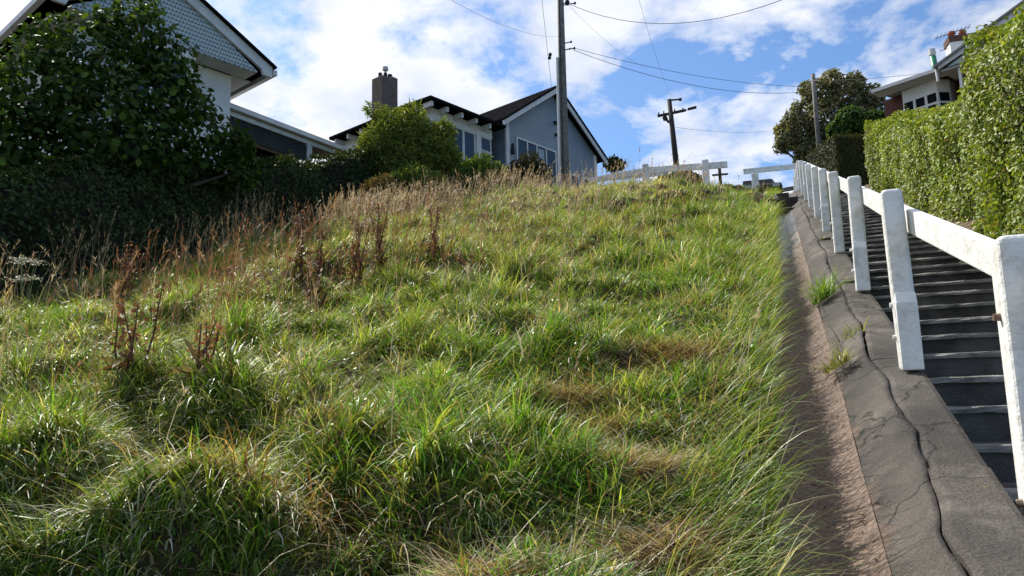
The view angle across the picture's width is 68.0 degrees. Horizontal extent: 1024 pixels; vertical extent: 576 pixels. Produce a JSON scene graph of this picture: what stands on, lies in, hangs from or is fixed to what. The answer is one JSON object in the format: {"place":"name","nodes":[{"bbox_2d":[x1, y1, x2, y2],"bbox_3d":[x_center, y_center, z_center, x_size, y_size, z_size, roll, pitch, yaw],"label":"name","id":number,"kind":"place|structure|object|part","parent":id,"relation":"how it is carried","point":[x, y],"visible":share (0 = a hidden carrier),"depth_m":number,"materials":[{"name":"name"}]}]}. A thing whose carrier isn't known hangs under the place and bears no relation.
{"place":"outdoors","nodes":[
{"label":"outdoors","id":0,"kind":"place"},
{"bbox_2d":[0,173,888,575],"bbox_3d":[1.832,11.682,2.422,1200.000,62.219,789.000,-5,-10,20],"label":"ground","id":1,"kind":"structure","parent":0,"point":[616,355],"depth_m":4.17,"materials":[{"name":"green plant"}]},
{"bbox_2d":[1,255,46,312],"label":"umbel weed","id":2,"kind":"object","parent":1,"relation":"on","point":[22,279],"visible":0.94,"depth_m":7.21,"materials":[{"name":"green"}]},
{"bbox_2d":[107,241,150,302],"bbox_3d":[-4.038,-0.129,7.959,0.312,0.694,0.373,-9,-12,41],"label":"dock plant","id":3,"kind":"object","parent":1,"relation":"on","point":[126,278],"visible":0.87,"depth_m":7.93,"materials":[{"name":"brown plant"}]},
{"bbox_2d":[93,281,166,389],"bbox_3d":[-2.027,0.278,4.033,0.318,0.649,0.314,-8,-11,36],"label":"dock plant","id":4,"kind":"object","parent":1,"relation":"on","point":[129,356],"visible":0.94,"depth_m":4.00,"materials":[{"name":"brown plant"}]},
{"bbox_2d":[0,0,266,195],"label":"broadleaf tree","id":5,"kind":"object","parent":1,"relation":"on","point":[36,121],"visible":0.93,"depth_m":13.50,"materials":[{"name":"green plant"}]},
{"bbox_2d":[0,0,276,173],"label":"shingled house","id":6,"kind":"structure","parent":1,"relation":"on","point":[233,60],"depth_m":17.67,"materials":[{"name":"grey wood"}]},
{"bbox_2d":[10,77,30,135],"bbox_3d":[-11.554,-4.190,17.820,1.100,1.300,0.065,-9,-12,39],"label":"window","id":7,"kind":"structure","parent":6,"relation":"in","point":[28,82],"depth_m":17.59,"materials":[{"name":"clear glass"}]},
{"bbox_2d":[229,103,351,180],"bbox_3d":[-7.260,-2.125,21.207,3.370,5.182,5.372,-7,-11,32],"label":"verandah","id":8,"kind":"object","parent":6,"relation":"attached to","point":[272,137],"visible":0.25,"depth_m":20.50,"materials":[{"name":"wood"}]},
{"bbox_2d":[166,316,223,390],"bbox_3d":[-1.575,0.337,3.872,0.360,0.394,0.256,-1,-9,-5],"label":"dock plant","id":9,"kind":"object","parent":1,"relation":"on","point":[194,353],"visible":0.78,"depth_m":3.89,"materials":[{"name":"brown plant"}]},
{"bbox_2d":[0,145,396,306],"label":"hedge","id":10,"kind":"object","parent":1,"relation":"on","point":[29,210],"visible":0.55,"depth_m":13.05,"materials":[{"name":"green plant"}]},
{"bbox_2d":[221,125,257,203],"bbox_3d":[-5.495,-2.472,15.177,0.874,1.601,0.481,6,-11,-38],"label":"tree","id":11,"kind":"object","parent":1,"relation":"on","point":[242,131],"visible":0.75,"depth_m":15.25,"materials":[{"name":"green plant"}]},
{"bbox_2d":[287,204,315,283],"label":"dock plant","id":12,"kind":"object","parent":1,"relation":"on","point":[301,273],"visible":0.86,"depth_m":7.58,"materials":[{"name":"brown plant"}]},
{"bbox_2d":[298,228,330,313],"bbox_3d":[-1.737,-0.102,6.717,0.286,0.895,0.376,0,-9,-11],"label":"dock plant","id":13,"kind":"object","parent":1,"relation":"on","point":[321,289],"visible":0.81,"depth_m":6.72,"materials":[{"name":"brown plant"}]},
{"bbox_2d":[347,193,362,225],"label":"dock plant","id":14,"kind":"object","parent":1,"relation":"on","point":[349,218],"visible":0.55,"depth_m":13.21,"materials":[{"name":"brown plant"}]},
{"bbox_2d":[343,223,371,296],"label":"dock plant","id":15,"kind":"object","parent":1,"relation":"on","point":[354,268],"visible":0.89,"depth_m":7.28,"materials":[{"name":"brown plant"}]},
{"bbox_2d":[363,203,393,283],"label":"dock plant","id":16,"kind":"object","parent":1,"relation":"on","point":[379,243],"visible":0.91,"depth_m":7.30,"materials":[{"name":"brown plant"}]},
{"bbox_2d":[358,171,403,207],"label":"shrub","id":17,"kind":"object","parent":1,"relation":"on","point":[384,183],"visible":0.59,"depth_m":18.25,"materials":[{"name":"green plant"}]},
{"bbox_2d":[0,146,769,490],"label":"dry grass","id":18,"kind":"structure","parent":1,"relation":"on","point":[374,200],"depth_m":8.25,"materials":[{"name":"plant"}]},
{"bbox_2d":[353,98,467,183],"bbox_3d":[-2.849,-3.306,20.944,3.305,4.426,2.074,2,-10,-22],"label":"feathery tree","id":19,"kind":"object","parent":1,"relation":"on","point":[432,147],"visible":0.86,"depth_m":20.73,"materials":[{"name":"green plant"}]},
{"bbox_2d":[329,95,505,191],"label":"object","id":20,"kind":"structure","parent":1,"relation":"on","point":[475,132],"depth_m":27.15,"materials":[{"name":"metal"}]},
{"bbox_2d":[372,66,397,118],"bbox_3d":[-5.085,-5.668,30.362,0.640,6.737,0.840,-9,-12,39],"label":"chimney","id":21,"kind":"object","parent":20,"relation":"on","point":[384,88],"visible":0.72,"depth_m":30.45,"materials":[{"name":"grey concrete"}]},
{"bbox_2d":[451,126,463,165],"bbox_3d":[-1.917,-4.449,26.587,0.078,2.507,0.670,-9,-12,40],"label":"window","id":22,"kind":"structure","parent":20,"relation":"in","point":[460,137],"depth_m":26.86,"materials":[{"name":"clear glass"}]},
{"bbox_2d":[463,129,475,159],"bbox_3d":[-1.506,-4.385,27.056,0.078,2.507,0.610,-9,-12,40],"label":"window","id":23,"kind":"structure","parent":20,"relation":"in","point":[469,137],"depth_m":27.20,"materials":[{"name":"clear glass"}]},
{"bbox_2d":[481,136,491,153],"bbox_3d":[-0.962,-5.246,27.861,0.078,0.570,0.580,-9,-12,40],"label":"window","id":24,"kind":"structure","parent":20,"relation":"in","point":[485,142],"depth_m":27.88,"materials":[{"name":"clear glass"}]},
{"bbox_2d":[388,161,448,208],"bbox_3d":[-2.412,-2.381,19.084,1.609,1.615,1.157,-2,-9,5],"label":"shrub","id":25,"kind":"object","parent":1,"relation":"on","point":[406,174],"visible":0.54,"depth_m":18.85,"materials":[{"name":"green plant"}]},
{"bbox_2d":[423,205,448,263],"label":"dock plant","id":26,"kind":"object","parent":1,"relation":"on","point":[434,245],"visible":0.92,"depth_m":7.92,"materials":[{"name":"brown plant"}]},
{"bbox_2d":[452,248,489,281],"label":"dock plant","id":27,"kind":"object","parent":1,"relation":"on","point":[470,256],"visible":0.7,"depth_m":6.92,"materials":[{"name":"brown plant"}]},
{"bbox_2d":[444,151,509,197],"bbox_3d":[-1.042,-3.057,21.502,1.875,1.775,1.803,-5,-10,20],"label":"shrub","id":28,"kind":"object","parent":1,"relation":"on","point":[480,165],"visible":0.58,"depth_m":21.29,"materials":[{"name":"green plant"}]},
{"bbox_2d":[505,150,552,188],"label":"shrub","id":29,"kind":"object","parent":1,"relation":"on","point":[529,160],"visible":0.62,"depth_m":24.64,"materials":[{"name":"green plant"}]},
{"bbox_2d":[479,86,607,186],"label":"blue grey house","id":30,"kind":"structure","parent":1,"relation":"on","point":[530,122],"depth_m":30.42,"materials":[{"name":"metal"}]},
{"bbox_2d":[516,137,557,186],"bbox_3d":[1.008,-4.537,29.631,0.078,2.250,2.420,-9,-12,41],"label":"window","id":31,"kind":"structure","parent":30,"relation":"in","point":[522,145],"depth_m":29.87,"materials":[{"name":"clear glass"}]},
{"bbox_2d":[570,173,579,186],"bbox_3d":[2.615,-3.935,31.348,0.078,1.520,0.620,-9,-12,41],"label":"window","id":32,"kind":"structure","parent":30,"relation":"in","point":[577,182],"depth_m":31.49,"materials":[{"name":"glass"}]},
{"bbox_2d":[556,0,575,188],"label":"utility pole","id":33,"kind":"object","parent":1,"relation":"on","point":[563,140],"visible":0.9,"depth_m":25.11,"materials":[{"name":"grey wood"}]},
{"bbox_2d":[452,0,550,36],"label":"overhead wire","id":34,"kind":"object","parent":33,"relation":"attached to","point":[501,24],"visible":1,"depth_m":19.05,"materials":[{"name":"black"}]},
{"bbox_2d":[568,0,780,23],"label":"overhead wire","id":35,"kind":"object","parent":33,"relation":"attached to","point":[677,23],"visible":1,"depth_m":21.49,"materials":[{"name":"black"}]},
{"bbox_2d":[575,48,800,86],"bbox_3d":[7.676,-8.425,29.370,13.691,1.828,0.015,5,-11,-35],"label":"overhead wire","id":36,"kind":"object","parent":33,"relation":"attached to","point":[684,73],"visible":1,"depth_m":28.41,"materials":[{"name":"black"}]},
{"bbox_2d":[574,50,808,92],"bbox_3d":[7.662,-8.276,29.350,13.702,1.780,0.017,5,-11,-35],"label":"overhead wire","id":37,"kind":"object","parent":33,"relation":"attached to","point":[675,81],"visible":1,"depth_m":27.97,"materials":[{"name":"black"}]},
{"bbox_2d":[602,154,626,181],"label":"round tree","id":38,"kind":"object","parent":1,"relation":"on","point":[612,162],"visible":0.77,"depth_m":90.12,"materials":[{"name":"green plant"}]},
{"bbox_2d":[586,172,668,184],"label":"shed","id":39,"kind":"structure","parent":1,"relation":"on","point":[655,174],"depth_m":32.90,"materials":[{"name":"grey metal"}]},
{"bbox_2d":[588,159,727,183],"bbox_3d":[5.235,-3.475,27.448,5.034,2.053,0.454,-4,-9,15],"label":"rail fence","id":40,"kind":"object","parent":1,"relation":"on","point":[711,165],"visible":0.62,"depth_m":27.37,"materials":[{"name":"white paint"}]},
{"bbox_2d":[657,171,702,185],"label":"shrub","id":41,"kind":"object","parent":1,"relation":"on","point":[687,179],"visible":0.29,"depth_m":32.96,"materials":[{"name":"green plant"}]},
{"bbox_2d":[712,168,727,184],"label":"utility pole","id":42,"kind":"object","parent":1,"relation":"on","point":[719,174],"visible":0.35,"depth_m":87.47,"materials":[{"name":"brown wood"}]},
{"bbox_2d":[753,184,770,193],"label":"shrub","id":43,"kind":"object","parent":1,"relation":"on","point":[762,190],"visible":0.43,"depth_m":24.13,"materials":[{"name":"green plant"}]},
{"bbox_2d":[743,164,794,192],"bbox_3d":[8.584,-3.345,24.814,2.004,1.554,0.217,-1,-9,-3],"label":"rail fence","id":44,"kind":"object","parent":1,"relation":"on","point":[753,172],"visible":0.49,"depth_m":24.89,"materials":[{"name":"white paint"}]},
{"bbox_2d":[772,67,885,163],"bbox_3d":[15.357,-6.689,36.388,5.460,8.282,2.923,-5,-10,20],"label":"tree","id":45,"kind":"object","parent":1,"relation":"on","point":[792,126],"visible":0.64,"depth_m":36.35,"materials":[{"name":"green plant"}]},
{"bbox_2d":[805,131,873,194],"bbox_3d":[13.930,-4.764,31.732,2.269,2.832,2.730,-1,-9,-4],"label":"conifer hedge","id":46,"kind":"object","parent":1,"relation":"on","point":[842,155],"visible":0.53,"depth_m":30.64,"materials":[{"name":"green plant"}]},
{"bbox_2d":[825,105,884,138],"bbox_3d":[15.015,-5.446,32.738,2.604,5.186,1.527,-5,-10,20],"label":"bushy tree","id":47,"kind":"object","parent":1,"relation":"on","point":[850,118],"visible":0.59,"depth_m":32.70,"materials":[{"name":"green plant"}]},
{"bbox_2d":[775,191,1023,575],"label":"drain","id":48,"kind":"object","parent":1,"relation":"on","point":[923,489],"visible":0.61,"depth_m":3.10,"materials":[{"name":"concrete"}]},
{"bbox_2d":[768,192,797,215],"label":"timber steps","id":49,"kind":"structure","parent":48,"relation":"on","point":[785,199],"depth_m":17.03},
{"bbox_2d":[793,264,852,305],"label":"grass tuft","id":50,"kind":"object","parent":48,"relation":"on","point":[823,292],"visible":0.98,"depth_m":6.22,"materials":[{"name":"green plant"}]},
{"bbox_2d":[813,338,860,374],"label":"grass tuft","id":51,"kind":"object","parent":48,"relation":"on","point":[839,362],"visible":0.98,"depth_m":4.34,"materials":[{"name":"green plant"}]},
{"bbox_2d":[831,318,870,344],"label":"grass tuft","id":52,"kind":"object","parent":48,"relation":"on","point":[850,334],"visible":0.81,"depth_m":4.86,"materials":[{"name":"green plant"}]},
{"bbox_2d":[793,160,1023,516],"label":"handrail","id":53,"kind":"object","parent":48,"relation":"on","point":[1000,260],"visible":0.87,"depth_m":3.85,"materials":[{"name":"paint"}]},
{"bbox_2d":[828,193,1019,510],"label":"concrete steps","id":54,"kind":"structure","parent":1,"relation":"on","point":[963,369],"depth_m":5.33,"materials":[{"name":"grey concrete"}]},
{"bbox_2d":[779,215,978,575],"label":"leaf litter","id":55,"kind":"object","parent":54,"relation":"on","point":[821,410],"visible":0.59,"depth_m":3.79,"materials":[{"name":"plant"}]},
{"bbox_2d":[863,184,993,238],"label":"verge","id":56,"kind":"structure","parent":1,"relation":"on","point":[967,224],"depth_m":10.19,"materials":[{"name":"green plant"}]},
{"bbox_2d":[863,80,1016,238],"bbox_3d":[7.608,-2.275,13.381,1.569,5.704,11.864,-5,-10,20],"label":"hedge","id":57,"kind":"object","parent":56,"relation":"on","point":[926,158],"visible":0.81,"depth_m":11.40,"materials":[{"name":"green plant"}]},
{"bbox_2d":[956,2,1023,239],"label":"hedge","id":58,"kind":"object","parent":56,"relation":"on","point":[1007,65],"visible":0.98,"depth_m":7.55,"materials":[{"name":"green plant"}]},
{"bbox_2d":[871,0,1023,117],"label":"brick house","id":59,"kind":"structure","parent":1,"relation":"on","point":[929,88],"depth_m":28.41,"materials":[{"name":"white paint"}]},
{"bbox_2d":[928,48,939,78],"bbox_3d":[15.947,-8.356,28.638,0.260,1.380,0.260,-8,-11,19],"label":"flue","id":60,"kind":"object","parent":59,"relation":"on","point":[932,55],"visible":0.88,"depth_m":28.62,"materials":[{"name":"metal"}]},
{"bbox_2d":[943,29,970,55],"bbox_3d":[17.186,-8.498,29.079,0.800,2.820,0.680,-4,-9,14],"label":"chimney","id":61,"kind":"object","parent":59,"relation":"on","point":[952,42],"visible":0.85,"depth_m":28.99,"materials":[{"name":"red brick"}]},
{"bbox_2d":[935,25,969,50],"bbox_3d":[17.008,-9.224,29.189,1.205,1.533,0.440,-5,-10,20],"label":"aerial","id":62,"kind":"object","parent":61,"relation":"attached to","point":[949,31],"visible":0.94,"depth_m":29.26,"materials":[{"name":"metal"}]},
{"bbox_2d":[0,0,1021,187],"label":"sky","id":63,"kind":"structure","parent":0,"point":[327,55],"materials":[{"name":"blue"}]},
{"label":"road","id":64,"kind":"structure","parent":0,"visible":0},
{"bbox_2d":[657,98,696,164],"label":"utility pole","id":65,"kind":"object","parent":64,"relation":"on","point":[670,113],"visible":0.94,"depth_m":43.82,"materials":[{"name":"brown wood"}]},
{"bbox_2d":[742,179,782,192],"bbox_3d":[12.220,-4.517,37.620,2.180,1.720,4.495,-3,-9,13],"label":"parked car","id":66,"kind":"object","parent":64,"relation":"on","point":[770,182],"visible":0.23,"depth_m":35.66,"materials":[{"name":"black paint"}]},
{"bbox_3d":[12.343,-4.920,38.259,1.614,0.649,2.848,-3,-9,13],"label":"window","id":67,"kind":"part","parent":66,"relation":"part of","materials":[{"name":"black glass"}]},
{"bbox_2d":[783,186,793,194],"bbox_3d":[14.735,-4.462,39.377,2.180,1.720,4.495,-8,-11,35],"label":"parked car","id":68,"kind":"object","parent":64,"relation":"on","point":[790,190],"depth_m":39.34,"materials":[{"name":"white paint"}]},
{"bbox_3d":[15.060,-4.884,39.926,1.614,0.649,2.848,-8,-11,35],"label":"window","id":69,"kind":"part","parent":68,"relation":"part of","materials":[{"name":"black glass"}]},
{"bbox_2d":[811,73,820,146],"bbox_3d":[13.359,-6.254,33.081,0.224,6.480,0.220,-5,-10,20],"label":"utility pole","id":70,"kind":"object","parent":64,"relation":"on","point":[816,118],"visible":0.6,"depth_m":33.24,"materials":[{"name":"grey wood"}]},
{"bbox_2d":[814,73,918,80],"bbox_3d":[14.493,-8.532,30.550,0.014,2.159,5.987,2,-10,-23],"label":"overhead wire","id":71,"kind":"object","parent":70,"relation":"attached to","point":[856,79],"visible":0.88,"depth_m":31.31,"materials":[{"name":"black"}]}
]}

